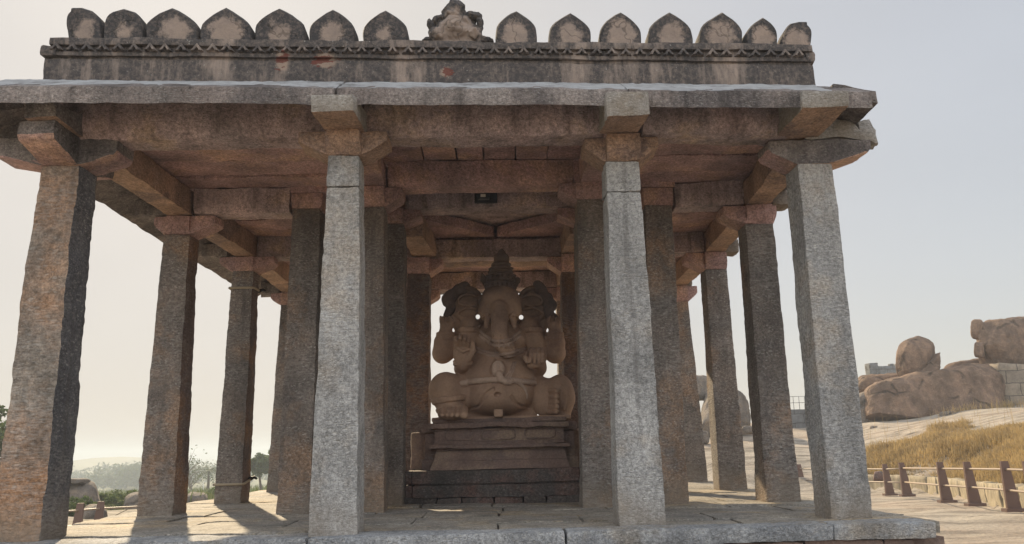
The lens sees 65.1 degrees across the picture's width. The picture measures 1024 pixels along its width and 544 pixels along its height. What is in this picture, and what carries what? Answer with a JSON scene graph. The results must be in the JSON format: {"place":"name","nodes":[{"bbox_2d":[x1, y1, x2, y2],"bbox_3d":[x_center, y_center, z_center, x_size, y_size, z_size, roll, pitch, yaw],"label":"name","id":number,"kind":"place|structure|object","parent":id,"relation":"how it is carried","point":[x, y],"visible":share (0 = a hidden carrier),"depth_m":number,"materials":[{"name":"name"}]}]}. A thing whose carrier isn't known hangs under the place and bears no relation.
{"place":"outdoors","nodes":[
{"label":"outdoors","id":0,"kind":"place"},
{"bbox_2d":[72,457,210,475],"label":"hills","id":1,"kind":"structure","parent":0,"point":[90,463],"depth_m":581.51,"materials":[{"name":"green plant"}]},
{"bbox_2d":[0,0,1023,458],"label":"sky","id":2,"kind":"structure","parent":0,"point":[931,217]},
{"bbox_2d":[68,404,1023,543],"bbox_3d":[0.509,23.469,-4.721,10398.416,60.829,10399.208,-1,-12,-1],"label":"ground","id":3,"kind":"structure","parent":0,"point":[960,522],"depth_m":27.36,"materials":[{"name":"beige stone"}]},
{"bbox_2d":[0,404,7,455],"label":"leafy tree","id":4,"kind":"object","parent":3,"relation":"on","point":[2,424],"visible":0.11,"depth_m":38.46,"materials":[{"name":"green plant"}]},
{"bbox_2d":[69,481,99,502],"bbox_3d":[-16.494,8.495,30.395,1.651,1.210,3.356,5,-14,-27],"label":"boulder","id":5,"kind":"object","parent":3,"relation":"on","point":[90,489],"visible":0.22,"depth_m":29.42,"materials":[{"name":"grey stone"}]},
{"bbox_2d":[71,478,90,484],"bbox_3d":[-16.482,7.843,30.044,1.443,0.240,1.491,-1,-12,-1],"label":"boulder","id":6,"kind":"object","parent":5,"relation":"on","point":[78,481],"visible":0.54,"depth_m":29.47,"materials":[{"name":"grey stone"}]},
{"bbox_2d":[83,504,107,518],"bbox_3d":[-12.977,7.541,24.973,0.714,0.616,2.054,5,-14,-26],"label":"boulder","id":7,"kind":"object","parent":3,"relation":"on","point":[89,514],"visible":0.34,"depth_m":24.24,"materials":[{"name":"brown stone"}]},
{"bbox_2d":[68,501,136,525],"bbox_3d":[-9.168,6.791,22.122,0.571,1.270,11.587,-6,-13,20],"label":"railing","id":8,"kind":"object","parent":3,"relation":"on","point":[80,510],"visible":0.11,"depth_m":19.67,"materials":[{"name":"paint"}]},
{"bbox_2d":[68,494,137,515],"bbox_3d":[-13.970,8.000,26.583,2.432,1.223,1.752,-1,-12,-1],"label":"green shrub","id":9,"kind":"object","parent":3,"relation":"on","point":[72,504],"visible":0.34,"depth_m":26.93,"materials":[{"name":"green plant"}]},
{"bbox_2d":[99,491,132,509],"bbox_3d":[-18.096,10.596,36.373,1.824,1.206,1.659,-1,-12,-1],"label":"green shrub","id":10,"kind":"object","parent":3,"relation":"on","point":[108,499],"visible":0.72,"depth_m":36.00,"materials":[{"name":"green plant"}]},
{"bbox_2d":[110,489,126,506],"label":"green shrub","id":11,"kind":"object","parent":3,"relation":"on","point":[117,492],"visible":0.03,"depth_m":42.99,"materials":[{"name":"green plant"}]},
{"bbox_2d":[106,489,137,509],"bbox_3d":[-18.715,11.008,38.133,2.158,1.339,1.474,-1,-12,-1],"label":"green shrub","id":12,"kind":"object","parent":3,"relation":"on","point":[121,496],"visible":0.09,"depth_m":38.15,"materials":[{"name":"green plant"}]},
{"bbox_2d":[123,492,138,509],"bbox_3d":[-16.698,10.243,36.167,1.488,0.827,2.934,5,-14,-26],"label":"boulder","id":13,"kind":"object","parent":3,"relation":"on","point":[130,499],"visible":0.28,"depth_m":34.96,"materials":[{"name":"grey stone"}]},
{"bbox_2d":[71,459,267,489],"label":"distant wood","id":14,"kind":"object","parent":3,"relation":"on","point":[123,478],"visible":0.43,"depth_m":304.64,"materials":[{"name":"green plant"}]},
{"bbox_2d":[98,484,266,509],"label":"reeds","id":15,"kind":"object","parent":3,"relation":"on","point":[211,496],"visible":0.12,"depth_m":80.24,"materials":[{"name":"green plant"}]},
{"bbox_2d":[187,492,207,502],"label":"boulder","id":16,"kind":"object","parent":3,"relation":"on","point":[196,496],"visible":0.52,"depth_m":40.66,"materials":[{"name":"brown stone"}]},
{"bbox_2d":[188,445,210,490],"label":"bare tree","id":17,"kind":"object","parent":3,"relation":"on","point":[190,478],"visible":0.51,"depth_m":125.18,"materials":[{"name":"grey plant"}]},
{"bbox_2d":[190,466,215,489],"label":"palm tree","id":18,"kind":"object","parent":3,"relation":"on","point":[209,471],"visible":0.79,"depth_m":105.90,"materials":[{"name":"green plant"}]},
{"bbox_2d":[251,450,269,489],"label":"leafy tree","id":19,"kind":"object","parent":3,"relation":"on","point":[259,464],"visible":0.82,"depth_m":81.38,"materials":[{"name":"green plant"}]},
{"bbox_2d":[0,0,944,543],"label":"stone pavilion","id":20,"kind":"structure","parent":3,"relation":"on","point":[328,178],"depth_m":8.64,"materials":[{"name":"stone"}]},
{"bbox_2d":[212,476,257,485],"bbox_3d":[-4.411,3.338,12.821,0.607,0.134,0.509,-1,-12,-1],"label":"rope","id":21,"kind":"object","parent":20,"relation":"attached to","point":[250,478],"visible":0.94,"depth_m":12.57,"materials":[{"name":"beige fabric"}]},
{"bbox_2d":[228,286,265,292],"bbox_3d":[-4.436,0.298,13.486,0.548,0.077,0.450,-1,-12,-1],"label":"rope","id":22,"kind":"object","parent":20,"relation":"attached to","point":[250,287],"visible":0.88,"depth_m":13.28,"materials":[{"name":"beige fabric"}]},
{"bbox_2d":[474,193,496,203],"bbox_3d":[-0.389,-1.136,11.912,0.340,0.200,0.160,-1,-12,-1],"label":"flood lamp","id":23,"kind":"object","parent":20,"relation":"attached to","point":[482,198],"visible":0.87,"depth_m":11.95,"materials":[{"name":"black metal"}]},
{"bbox_2d":[404,467,579,505],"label":"stone plinth","id":24,"kind":"structure","parent":20,"relation":"in","point":[522,485],"depth_m":11.24,"materials":[{"name":"stone"}]},
{"bbox_2d":[410,416,578,469],"bbox_3d":[-0.224,2.604,12.166,2.643,0.755,1.336,-1,-12,-1],"label":"moulded pedestal","id":25,"kind":"object","parent":24,"relation":"on","point":[506,443],"visible":1,"depth_m":11.65,"materials":[{"name":"stone"}]},
{"bbox_2d":[429,249,574,420],"bbox_3d":[-0.168,0.947,12.415,2.222,2.732,1.555,-1,-12,-1],"label":"seated elephant statue","id":26,"kind":"object","parent":25,"relation":"on","point":[499,351],"visible":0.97,"depth_m":12.13,"materials":[{"name":"stone"}]},
{"bbox_2d":[703,431,708,443],"bbox_3d":[8.649,7.437,36.101,0.511,0.589,0.487,-1,-12,-1],"label":"boulder","id":27,"kind":"object","parent":3,"relation":"on","point":[706,437],"visible":0.49,"depth_m":35.89,"materials":[{"name":"grey stone"}]},
{"bbox_2d":[701,390,750,436],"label":"boulder","id":28,"kind":"object","parent":3,"relation":"on","point":[744,410],"visible":0.37,"depth_m":40.33,"materials":[{"name":"brown stone"}]},
{"bbox_2d":[696,375,706,400],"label":"boulder","id":29,"kind":"object","parent":28,"relation":"on","point":[702,385],"visible":0.23,"depth_m":42.62,"materials":[{"name":"brown stone"}]},
{"bbox_2d":[742,426,752,434],"bbox_3d":[10.990,7.346,37.267,0.740,0.405,0.557,-1,-12,-1],"label":"boulder","id":30,"kind":"object","parent":3,"relation":"on","point":[746,430],"visible":0.63,"depth_m":37.04,"materials":[{"name":"grey stone"}]},
{"bbox_2d":[790,396,805,427],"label":"parapet wall","id":31,"kind":"structure","parent":3,"relation":"on","point":[798,418],"depth_m":44.54,"materials":[{"name":"stone"}]},
{"bbox_2d":[797,464,899,495],"bbox_3d":[9.948,8.075,31.988,1.029,1.090,17.216,2,-13,-14],"label":"railing","id":32,"kind":"object","parent":3,"relation":"on","point":[888,485],"visible":0.38,"depth_m":25.44,"materials":[{"name":"paint"}]},
{"bbox_2d":[859,392,875,422],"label":"boulder","id":33,"kind":"object","parent":3,"relation":"on","point":[862,400],"visible":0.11,"depth_m":43.52,"materials":[{"name":"brown stone"}]},
{"bbox_2d":[873,471,882,480],"bbox_3d":[12.371,6.908,27.072,0.344,0.369,0.653,-6,-13,21],"label":"boulder","id":34,"kind":"object","parent":3,"relation":"on","point":[877,475],"visible":0.76,"depth_m":26.84,"materials":[{"name":"stone"}]},
{"bbox_2d":[865,363,895,374],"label":"ruined wall","id":35,"kind":"structure","parent":3,"relation":"on","point":[872,368],"depth_m":70.26,"materials":[{"name":"stone"}]},
{"bbox_2d":[803,395,1023,483],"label":"dry grass","id":36,"kind":"structure","parent":3,"relation":"on","point":[1005,441],"depth_m":28.66,"materials":[{"name":"plant"}]},
{"bbox_2d":[864,363,1005,420],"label":"boulder","id":37,"kind":"object","parent":3,"relation":"on","point":[921,393],"visible":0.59,"depth_m":42.93,"materials":[{"name":"stone"}]},
{"bbox_2d":[858,373,897,392],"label":"boulder","id":38,"kind":"object","parent":37,"relation":"on","point":[865,382],"visible":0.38,"depth_m":47.15,"materials":[{"name":"stone"}]},
{"bbox_2d":[895,336,934,376],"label":"boulder","id":39,"kind":"object","parent":37,"relation":"on","point":[915,353],"visible":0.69,"depth_m":45.30,"materials":[{"name":"stone"}]},
{"bbox_2d":[921,352,940,370],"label":"boulder","id":40,"kind":"object","parent":37,"relation":"on","point":[933,363],"visible":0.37,"depth_m":44.78,"materials":[{"name":"stone"}]},
{"bbox_2d":[943,358,979,368],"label":"boulder","id":41,"kind":"object","parent":37,"relation":"on","point":[975,360],"visible":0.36,"depth_m":47.73,"materials":[{"name":"stone"}]},
{"bbox_2d":[868,474,1023,507],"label":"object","id":42,"kind":"structure","parent":3,"relation":"on","point":[993,498],"depth_m":22.79,"materials":[{"name":"beige stone"}]},
{"bbox_2d":[938,411,957,416],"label":"boulder","id":43,"kind":"object","parent":3,"relation":"on","point":[946,412],"visible":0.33,"depth_m":40.37,"materials":[{"name":"brown stone"}]},
{"bbox_2d":[898,461,1023,511],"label":"railing","id":44,"kind":"object","parent":3,"relation":"on","point":[1012,500],"visible":1,"depth_m":18.01,"materials":[{"name":"metal"}]},
{"bbox_2d":[989,363,1023,406],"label":"block wall","id":45,"kind":"structure","parent":3,"relation":"on","point":[1013,375],"depth_m":43.55,"materials":[{"name":"grey stone"}]},
{"bbox_2d":[976,316,1023,363],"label":"boulder","id":46,"kind":"object","parent":45,"relation":"on","point":[1002,340],"visible":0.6,"depth_m":45.43,"materials":[{"name":"stone"}]},
{"bbox_2d":[970,319,982,338],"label":"boulder","id":47,"kind":"object","parent":46,"relation":"on","point":[976,326],"visible":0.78,"depth_m":46.30,"materials":[{"name":"stone"}]},
{"bbox_2d":[974,342,984,357],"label":"boulder","id":48,"kind":"object","parent":46,"relation":"on","point":[979,352],"visible":1,"depth_m":45.21,"materials":[{"name":"stone"}]}
]}

